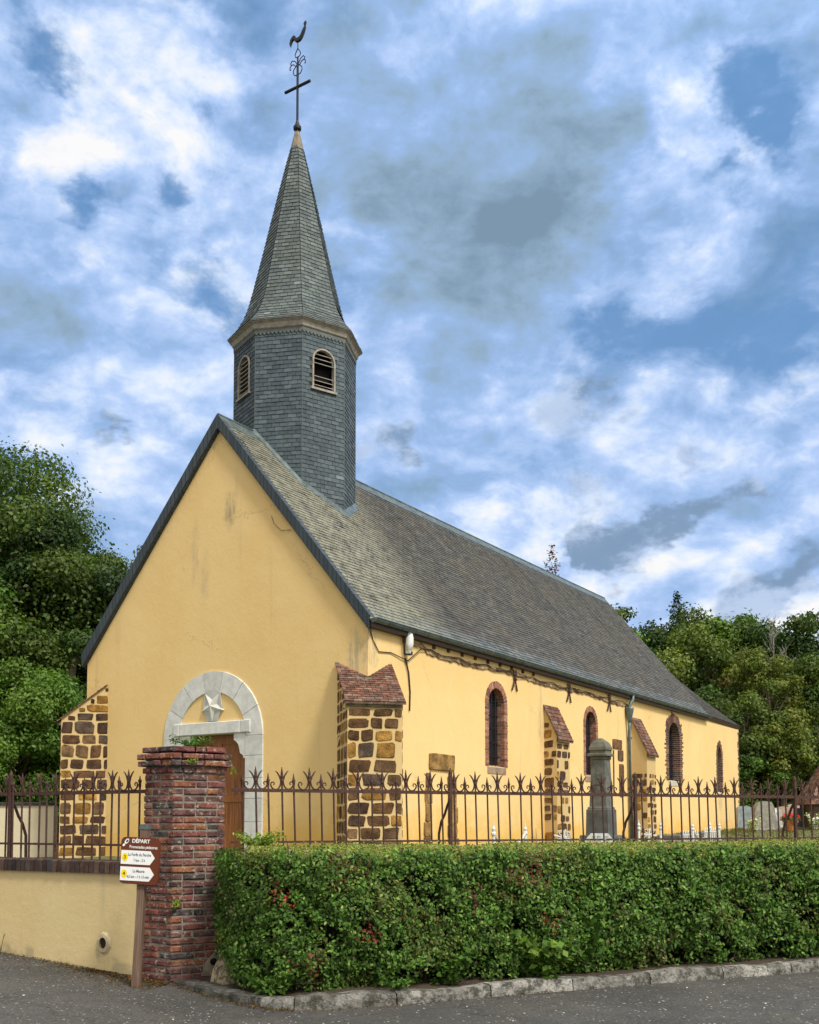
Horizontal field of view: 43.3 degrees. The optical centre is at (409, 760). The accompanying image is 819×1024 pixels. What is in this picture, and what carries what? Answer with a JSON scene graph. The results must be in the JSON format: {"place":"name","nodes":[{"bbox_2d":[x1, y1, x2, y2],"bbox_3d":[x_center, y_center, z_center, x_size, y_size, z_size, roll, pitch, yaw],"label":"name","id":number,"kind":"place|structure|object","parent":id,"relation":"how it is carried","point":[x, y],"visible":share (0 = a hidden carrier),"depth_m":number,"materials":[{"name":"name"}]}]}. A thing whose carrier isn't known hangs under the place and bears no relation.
{"place":"outdoors","nodes":[
{"label":"outdoors","id":0,"kind":"place"},
{"bbox_2d":[0,952,818,1023],"bbox_3d":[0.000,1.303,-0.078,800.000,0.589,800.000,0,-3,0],"label":"road","id":1,"kind":"structure","parent":0,"point":[62,1003],"depth_m":8.67,"materials":[{"name":"grey asphalt"}]},
{"bbox_2d":[0,857,136,974],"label":"boundary wall","id":2,"kind":"structure","parent":1,"relation":"on","point":[77,912],"depth_m":10.49,"materials":[{"name":"paint"}]},
{"bbox_2d":[0,769,144,860],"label":"iron fence","id":3,"kind":"object","parent":2,"relation":"on","point":[11,787],"visible":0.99,"depth_m":10.80,"materials":[{"name":"brown metal"}]},
{"bbox_2d":[119,824,160,987],"bbox_3d":[-2.497,1.406,9.514,0.375,1.635,0.111,2,-3,9],"label":"hiking sign","id":4,"kind":"object","parent":1,"relation":"on","point":[140,861],"visible":1,"depth_m":9.49,"materials":[{"name":"brown wood"}]},
{"bbox_2d":[137,746,231,982],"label":"brick pillar","id":5,"kind":"structure","parent":1,"relation":"on","point":[184,814],"depth_m":10.03,"materials":[{"name":"red brick"}]},
{"bbox_2d":[169,898,181,908],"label":"weed","id":6,"kind":"object","parent":5,"relation":"on","point":[177,903],"visible":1,"depth_m":9.89,"materials":[{"name":"green plant"}]},
{"bbox_2d":[185,757,197,765],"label":"weed","id":7,"kind":"object","parent":5,"relation":"on","point":[190,761],"visible":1,"depth_m":10.00,"materials":[{"name":"green plant"}]},
{"bbox_2d":[169,734,214,746],"bbox_3d":[-2.190,-0.173,10.328,0.452,0.154,0.521,0,-3,0],"label":"weed","id":8,"kind":"object","parent":5,"relation":"on","point":[191,743],"visible":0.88,"depth_m":10.28,"materials":[{"name":"green plant"}]},
{"bbox_2d":[218,753,237,776],"bbox_3d":[-1.844,0.040,10.278,0.290,0.251,0.248,0,-3,0],"label":"creeper","id":9,"kind":"object","parent":5,"relation":"attached to","point":[230,769],"visible":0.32,"depth_m":10.33,"materials":[{"name":"green plant"}]},
{"bbox_2d":[0,952,581,1015],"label":"leaf litter","id":10,"kind":"object","parent":1,"relation":"on","point":[157,983],"visible":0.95,"depth_m":9.72,"materials":[{"name":"brown plant"}]},
{"bbox_2d":[4,984,802,1023],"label":"gravel","id":11,"kind":"structure","parent":1,"relation":"on","point":[467,1006],"depth_m":8.56,"materials":[{"name":"grey stone"}]},
{"bbox_2d":[174,958,818,1010],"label":"kerb","id":12,"kind":"structure","parent":1,"relation":"on","point":[353,998],"depth_m":9.32,"materials":[{"name":"stone"}]},
{"bbox_2d":[191,942,818,995],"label":"soil bed","id":13,"kind":"object","parent":1,"relation":"on","point":[469,980],"visible":0.12,"depth_m":10.07,"materials":[{"name":"brown soil"}]},
{"bbox_2d":[210,950,241,984],"bbox_3d":[-1.733,1.962,9.736,0.314,0.450,0.275,-1,-4,14],"label":"guard stone","id":14,"kind":"object","parent":13,"relation":"on","point":[219,975],"visible":0.23,"depth_m":9.63,"materials":[{"name":"beige stone"}]},
{"bbox_2d":[233,958,305,995],"bbox_3d":[-1.192,1.870,8.871,0.600,0.322,0.517,-2,-4,28],"label":"weed","id":15,"kind":"object","parent":13,"relation":"on","point":[271,987],"visible":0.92,"depth_m":8.78,"materials":[{"name":"green plant"}]},
{"bbox_2d":[377,975,413,989],"bbox_3d":[-0.126,1.929,8.947,0.332,0.162,0.317,0,-3,0],"label":"weed","id":16,"kind":"object","parent":13,"relation":"on","point":[398,985],"visible":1,"depth_m":8.90,"materials":[{"name":"green plant"}]},
{"bbox_2d":[431,942,477,986],"bbox_3d":[0.403,1.850,9.309,0.472,0.461,0.371,-3,-5,41],"label":"vine","id":17,"kind":"object","parent":13,"relation":"on","point":[457,967],"visible":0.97,"depth_m":9.25,"materials":[{"name":"green plant"}]},
{"bbox_2d":[209,830,818,993],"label":"hedge","id":18,"kind":"object","parent":13,"relation":"on","point":[349,909],"visible":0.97,"depth_m":9.63,"materials":[{"name":"green plant"}]},
{"bbox_2d":[232,829,286,845],"bbox_3d":[-1.438,0.772,9.910,0.519,0.283,0.532,0,-3,0],"label":"fern","id":19,"kind":"object","parent":18,"relation":"on","point":[266,838],"visible":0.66,"depth_m":9.85,"materials":[{"name":"green plant"}]},
{"bbox_2d":[571,889,611,953],"bbox_3d":[1.748,1.539,9.921,0.394,0.637,0.521,0,-3,0],"label":"vine","id":20,"kind":"object","parent":18,"relation":"attached to","point":[590,926],"visible":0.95,"depth_m":9.84,"materials":[{"name":"green plant"}]},
{"bbox_2d":[510,930,578,978],"bbox_3d":[1.250,1.811,9.594,0.643,0.476,0.634,0,-3,0],"label":"vine","id":21,"kind":"object","parent":13,"relation":"on","point":[548,959],"visible":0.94,"depth_m":9.50,"materials":[{"name":"green plant"}]},
{"bbox_2d":[0,0,818,663],"label":"sky","id":22,"kind":"structure","parent":0,"point":[572,246],"materials":[{"name":"blue"}]},
{"bbox_2d":[30,798,818,971],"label":"churchyard ground","id":23,"kind":"structure","parent":0,"point":[115,857],"depth_m":34.54,"materials":[{"name":"grey gravel"}]},
{"bbox_2d":[0,802,57,856],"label":"wall","id":24,"kind":"structure","parent":23,"relation":"on","point":[34,829],"depth_m":25.80,"materials":[{"name":"beige paint"}]},
{"bbox_2d":[0,578,75,801],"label":"maple tree","id":25,"kind":"object","parent":23,"relation":"on","point":[4,603],"visible":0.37,"depth_m":32.37,"materials":[{"name":"green plant"}]},
{"bbox_2d":[15,723,60,801],"bbox_3d":[-10.180,0.789,33.122,4.897,5.105,4.721,-1,-4,22],"label":"maple tree","id":26,"kind":"object","parent":23,"relation":"on","point":[45,766],"visible":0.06,"depth_m":32.12,"materials":[{"name":"green plant"}]},
{"bbox_2d":[0,655,86,838],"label":"maple tree","id":27,"kind":"object","parent":23,"relation":"on","point":[38,699],"visible":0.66,"depth_m":29.80,"materials":[{"name":"green plant"}]},
{"bbox_2d":[0,440,122,706],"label":"oak tree","id":28,"kind":"object","parent":23,"relation":"on","point":[13,519],"visible":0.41,"depth_m":34.36,"materials":[{"name":"green plant"}]},
{"bbox_2d":[0,507,126,842],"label":"oak tree","id":29,"kind":"object","parent":23,"relation":"on","point":[50,551],"visible":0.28,"depth_m":33.22,"materials":[{"name":"green plant"}]},
{"bbox_2d":[0,436,130,573],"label":"oak tree","id":30,"kind":"object","parent":23,"relation":"on","point":[14,455],"visible":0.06,"depth_m":40.09,"materials":[{"name":"green plant"}]},
{"bbox_2d":[64,624,92,696],"bbox_3d":[-11.660,-1.032,38.337,7.304,9.373,6.400,-1,-4,17],"label":"oak tree","id":31,"kind":"object","parent":23,"relation":"on","point":[84,671],"depth_m":36.03,"materials":[{"name":"green plant"}]},
{"bbox_2d":[88,543,131,574],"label":"oak tree","id":32,"kind":"object","parent":23,"relation":"on","point":[117,558],"visible":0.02,"depth_m":43.82,"materials":[{"name":"green plant"}]},
{"bbox_2d":[130,545,141,565],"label":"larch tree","id":33,"kind":"object","parent":23,"relation":"on","point":[138,548],"visible":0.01,"depth_m":52.64,"materials":[{"name":"green plant"}]},
{"bbox_2d":[56,20,740,857],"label":"church","id":34,"kind":"structure","parent":23,"relation":"on","point":[288,584],"depth_m":24.00,"materials":[{"name":"paint"}]},
{"bbox_2d":[196,734,244,857],"bbox_3d":[-4.223,0.804,22.847,1.952,2.735,0.083,-2,-4,33],"label":"door","id":35,"kind":"structure","parent":34,"relation":"in","point":[232,800],"depth_m":22.61,"materials":[{"name":"brown wood"}]},
{"bbox_2d":[404,632,413,655],"bbox_3d":[-0.022,-2.488,21.638,0.212,0.542,0.229,0,-3,-8],"label":"wall floodlight","id":36,"kind":"object","parent":34,"relation":"attached to","point":[408,642],"depth_m":21.57,"materials":[{"name":"white paint"}]},
{"bbox_2d":[424,753,459,844],"bbox_3d":[0.725,1.077,22.750,0.054,2.456,1.499,-2,-4,33],"label":"blocked doorway","id":37,"kind":"structure","parent":34,"relation":"in","point":[442,762],"depth_m":22.61,"materials":[{"name":"brown stone"}]},
{"bbox_2d":[485,681,507,774],"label":"window","id":38,"kind":"structure","parent":34,"relation":"in","point":[496,710],"depth_m":25.34,"materials":[{"name":"brown glass"}]},
{"bbox_2d":[583,706,597,781],"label":"window","id":39,"kind":"structure","parent":34,"relation":"in","point":[590,726],"depth_m":30.15,"materials":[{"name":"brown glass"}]},
{"bbox_2d":[612,739,623,796],"bbox_3d":[6.405,0.227,31.656,0.040,1.762,0.892,-2,-4,33],"label":"blocked window","id":40,"kind":"structure","parent":34,"relation":"in","point":[616,744],"depth_m":31.71,"materials":[{"name":"brown stone"}]},
{"bbox_2d":[664,712,683,785],"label":"window","id":41,"kind":"structure","parent":34,"relation":"in","point":[674,760],"depth_m":36.65,"materials":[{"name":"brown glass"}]},
{"bbox_2d":[716,740,723,794],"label":"window","id":42,"kind":"structure","parent":34,"relation":"in","point":[719,753],"depth_m":41.60,"materials":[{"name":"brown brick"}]},
{"bbox_2d":[491,821,495,843],"bbox_3d":[1.820,1.732,22.336,0.120,0.858,0.120,-1,-4,22],"label":"grave post","id":43,"kind":"object","parent":23,"relation":"on","point":[493,832],"visible":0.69,"depth_m":22.32,"materials":[{"name":"white paint"}]},
{"bbox_2d":[231,766,818,847],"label":"iron fence","id":44,"kind":"object","parent":23,"relation":"on","point":[451,785],"visible":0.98,"depth_m":11.79,"materials":[{"name":"brown metal"}]},
{"bbox_2d":[523,822,527,842],"bbox_3d":[2.720,1.839,24.233,0.120,0.792,0.120,1,-4,-22],"label":"grave post","id":45,"kind":"object","parent":23,"relation":"on","point":[525,830],"visible":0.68,"depth_m":24.21,"materials":[{"name":"white paint"}]},
{"bbox_2d":[543,545,560,575],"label":"copper beech","id":46,"kind":"object","parent":23,"relation":"on","point":[551,552],"visible":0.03,"depth_m":62.76,"materials":[{"name":"plant"}]},
{"bbox_2d":[554,829,570,841],"bbox_3d":[3.696,1.957,24.936,0.500,0.620,0.043,15,-5,-5],"label":"grave cross","id":47,"kind":"object","parent":23,"relation":"on","point":[560,837],"visible":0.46,"depth_m":24.93,"materials":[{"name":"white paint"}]},
{"bbox_2d":[585,833,612,842],"bbox_3d":[4.471,1.944,24.341,0.660,0.460,0.175,-1,-4,18],"label":"memorial tablet","id":48,"kind":"object","parent":23,"relation":"on","point":[600,836],"visible":0.28,"depth_m":24.35,"materials":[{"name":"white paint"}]},
{"bbox_2d":[580,738,621,842],"bbox_3d":[4.640,0.877,24.992,0.800,2.840,0.800,-2,-4,33],"label":"war memorial","id":49,"kind":"object","parent":23,"relation":"on","point":[600,754],"visible":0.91,"depth_m":24.84,"materials":[{"name":"grey stone"}]},
{"bbox_2d":[611,603,644,641],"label":"oak tree","id":50,"kind":"object","parent":23,"relation":"on","point":[619,611],"visible":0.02,"depth_m":79.00,"materials":[{"name":"green plant"}]},
{"bbox_2d":[638,819,640,840],"bbox_3d":[6.050,1.937,27.233,0.120,0.792,0.120,-1,-4,22],"label":"grave post","id":51,"kind":"object","parent":23,"relation":"on","point":[639,828],"visible":0.5,"depth_m":27.20,"materials":[{"name":"white paint"}]},
{"bbox_2d":[632,628,662,658],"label":"beech tree","id":52,"kind":"object","parent":23,"relation":"on","point":[650,648],"visible":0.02,"depth_m":65.57,"materials":[{"name":"green plant"}]},
{"bbox_2d":[641,828,656,841],"bbox_3d":[6.427,2.078,27.729,0.420,0.550,0.043,6,-4,-5],"label":"grave cross","id":53,"kind":"object","parent":23,"relation":"on","point":[649,834],"visible":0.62,"depth_m":27.72,"materials":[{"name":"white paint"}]},
{"bbox_2d":[618,606,685,665],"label":"oak tree","id":54,"kind":"object","parent":23,"relation":"on","point":[652,635],"visible":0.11,"depth_m":78.91,"materials":[{"name":"green plant"}]},
{"bbox_2d":[659,819,661,841],"bbox_3d":[6.850,1.980,28.132,0.120,0.770,0.120,-1,-4,22],"label":"grave post","id":55,"kind":"object","parent":23,"relation":"on","point":[660,827],"visible":0.59,"depth_m":28.10,"materials":[{"name":"white paint"}]},
{"bbox_2d":[654,830,698,842],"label":"grave slab","id":56,"kind":"structure","parent":23,"relation":"on","point":[686,835],"depth_m":28.98,"materials":[{"name":"grey stone"}]},
{"bbox_2d":[663,591,690,666],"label":"fir tree","id":57,"kind":"object","parent":23,"relation":"on","point":[674,603],"visible":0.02,"depth_m":82.73,"materials":[{"name":"green plant"}]},
{"bbox_2d":[658,601,723,677],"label":"oak tree","id":58,"kind":"object","parent":23,"relation":"on","point":[689,616],"visible":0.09,"depth_m":77.69,"materials":[{"name":"green plant"}]},
{"bbox_2d":[691,821,694,841],"bbox_3d":[8.050,2.064,29.329,0.120,0.682,0.120,1,-4,-22],"label":"grave post","id":59,"kind":"object","parent":23,"relation":"on","point":[692,828],"visible":0.72,"depth_m":29.30,"materials":[{"name":"white paint"}]},
{"bbox_2d":[656,619,730,696],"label":"beech tree","id":60,"kind":"object","parent":23,"relation":"on","point":[682,651],"visible":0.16,"depth_m":63.59,"materials":[{"name":"green plant"}]},
{"bbox_2d":[575,824,818,841],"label":"grass","id":61,"kind":"structure","parent":23,"relation":"on","point":[731,831],"depth_m":35.38,"materials":[{"name":"green plant"}]},
{"bbox_2d":[679,827,718,841],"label":"grave slab","id":62,"kind":"structure","parent":23,"relation":"on","point":[704,834],"depth_m":30.59,"materials":[{"name":"grey stone"}]},
{"bbox_2d":[670,632,757,728],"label":"beech tree","id":63,"kind":"object","parent":23,"relation":"on","point":[718,656],"visible":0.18,"depth_m":63.76,"materials":[{"name":"green plant"}]},
{"bbox_2d":[718,822,720,839],"bbox_3d":[9.550,2.181,31.826,0.120,0.638,0.120,-1,-4,22],"label":"grave post","id":64,"kind":"object","parent":23,"relation":"on","point":[719,828],"visible":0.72,"depth_m":31.80,"materials":[{"name":"white paint"}]},
{"bbox_2d":[697,610,760,651],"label":"oak tree","id":65,"kind":"object","parent":23,"relation":"on","point":[724,629],"visible":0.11,"depth_m":76.64,"materials":[{"name":"green plant"}]},
{"bbox_2d":[696,683,771,802],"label":"beech tree","id":66,"kind":"object","parent":23,"relation":"on","point":[752,741],"visible":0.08,"depth_m":54.20,"materials":[{"name":"green plant"}]},
{"bbox_2d":[700,608,775,648],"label":"oak tree","id":67,"kind":"object","parent":23,"relation":"on","point":[756,617],"visible":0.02,"depth_m":81.94,"materials":[{"name":"green plant"}]},
{"bbox_2d":[693,647,787,717],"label":"beech tree","id":68,"kind":"object","parent":23,"relation":"on","point":[725,681],"visible":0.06,"depth_m":63.23,"materials":[{"name":"green plant"}]},
{"bbox_2d":[737,806,751,828],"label":"headstone","id":69,"kind":"object","parent":23,"relation":"on","point":[747,813],"visible":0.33,"depth_m":43.86,"materials":[{"name":"grey stone"}]},
{"bbox_2d":[745,816,760,831],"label":"grave flowers","id":70,"kind":"object","parent":23,"relation":"on","point":[750,822],"visible":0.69,"depth_m":38.83,"materials":[{"name":"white plant"}]},
{"bbox_2d":[724,616,784,657],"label":"oak tree","id":71,"kind":"object","parent":23,"relation":"on","point":[749,634],"visible":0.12,"depth_m":75.30,"materials":[{"name":"green plant"}]},
{"bbox_2d":[745,801,784,831],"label":"headstone","id":72,"kind":"object","parent":23,"relation":"on","point":[765,814],"visible":0.44,"depth_m":40.80,"materials":[{"name":"grey stone"}]},
{"bbox_2d":[724,689,806,805],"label":"beech tree","id":73,"kind":"object","parent":23,"relation":"on","point":[751,706],"visible":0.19,"depth_m":55.37,"materials":[{"name":"green plant"}]},
{"bbox_2d":[739,736,794,811],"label":"hazel bush","id":74,"kind":"object","parent":23,"relation":"on","point":[748,766],"visible":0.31,"depth_m":53.66,"materials":[{"name":"green plant"}]},
{"bbox_2d":[722,643,814,801],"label":"birch tree","id":75,"kind":"object","parent":23,"relation":"on","point":[752,673],"visible":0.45,"depth_m":60.13,"materials":[{"name":"green plant"}]},
{"bbox_2d":[775,808,782,827],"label":"headstone","id":76,"kind":"object","parent":23,"relation":"on","point":[780,821],"visible":0.31,"depth_m":45.88,"materials":[{"name":"grey stone"}]},
{"bbox_2d":[763,614,794,801],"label":"bare tree","id":77,"kind":"object","parent":23,"relation":"on","point":[773,636],"visible":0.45,"depth_m":66.53,"materials":[{"name":"green plant"}]},
{"bbox_2d":[754,771,804,807],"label":"hazel bush","id":78,"kind":"object","parent":23,"relation":"on","point":[789,800],"visible":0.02,"depth_m":57.14,"materials":[{"name":"green plant"}]},
{"bbox_2d":[742,613,818,720],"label":"oak tree","id":79,"kind":"object","parent":23,"relation":"on","point":[796,625],"visible":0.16,"depth_m":71.39,"materials":[{"name":"green plant"}]},
{"bbox_2d":[751,707,817,806],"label":"beech tree","id":80,"kind":"object","parent":23,"relation":"on","point":[802,755],"visible":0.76,"depth_m":54.15,"materials":[{"name":"green plant"}]},
{"bbox_2d":[754,623,814,656],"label":"oak tree","id":81,"kind":"object","parent":23,"relation":"on","point":[778,638],"visible":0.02,"depth_m":81.27,"materials":[{"name":"green plant"}]},
{"bbox_2d":[779,806,792,825],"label":"headstone","id":82,"kind":"object","parent":23,"relation":"on","point":[782,809],"visible":0.24,"depth_m":47.87,"materials":[{"name":"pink stone"}]},
{"bbox_2d":[761,649,818,794],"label":"beech tree","id":83,"kind":"object","parent":23,"relation":"on","point":[810,661],"visible":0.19,"depth_m":61.77,"materials":[{"name":"green plant"}]},
{"bbox_2d":[780,813,801,830],"bbox_3d":[14.751,2.381,39.926,0.828,0.744,0.831,0,-3,0],"label":"flower pot","id":84,"kind":"object","parent":23,"relation":"on","point":[790,825],"visible":0.54,"depth_m":39.72,"materials":[{"name":"ceramic"}]},
{"bbox_2d":[774,608,818,703],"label":"oak tree","id":85,"kind":"object","parent":23,"relation":"on","point":[796,654],"visible":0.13,"depth_m":71.62,"materials":[{"name":"green plant"}]},
{"bbox_2d":[778,718,818,778],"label":"beech tree","id":86,"kind":"object","parent":23,"relation":"on","point":[812,770],"visible":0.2,"depth_m":57.07,"materials":[{"name":"green plant"}]},
{"bbox_2d":[797,808,809,829],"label":"headstone","id":87,"kind":"object","parent":23,"relation":"on","point":[799,811],"visible":0.31,"depth_m":42.86,"materials":[{"name":"grey stone"}]},
{"bbox_2d":[794,670,818,777],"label":"beech tree","id":88,"kind":"object","parent":23,"relation":"on","point":[812,709],"visible":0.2,"depth_m":62.05,"materials":[{"name":"green plant"}]},
{"bbox_2d":[797,766,818,829],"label":"stone shed","id":89,"kind":"structure","parent":23,"relation":"on","point":[813,785],"depth_m":42.26,"materials":[{"name":"ceramic"}]},
{"bbox_2d":[804,812,818,829],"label":"grave flowers","id":90,"kind":"object","parent":23,"relation":"on","point":[815,824],"visible":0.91,"depth_m":40.85,"materials":[{"name":"white plant"}]}
]}

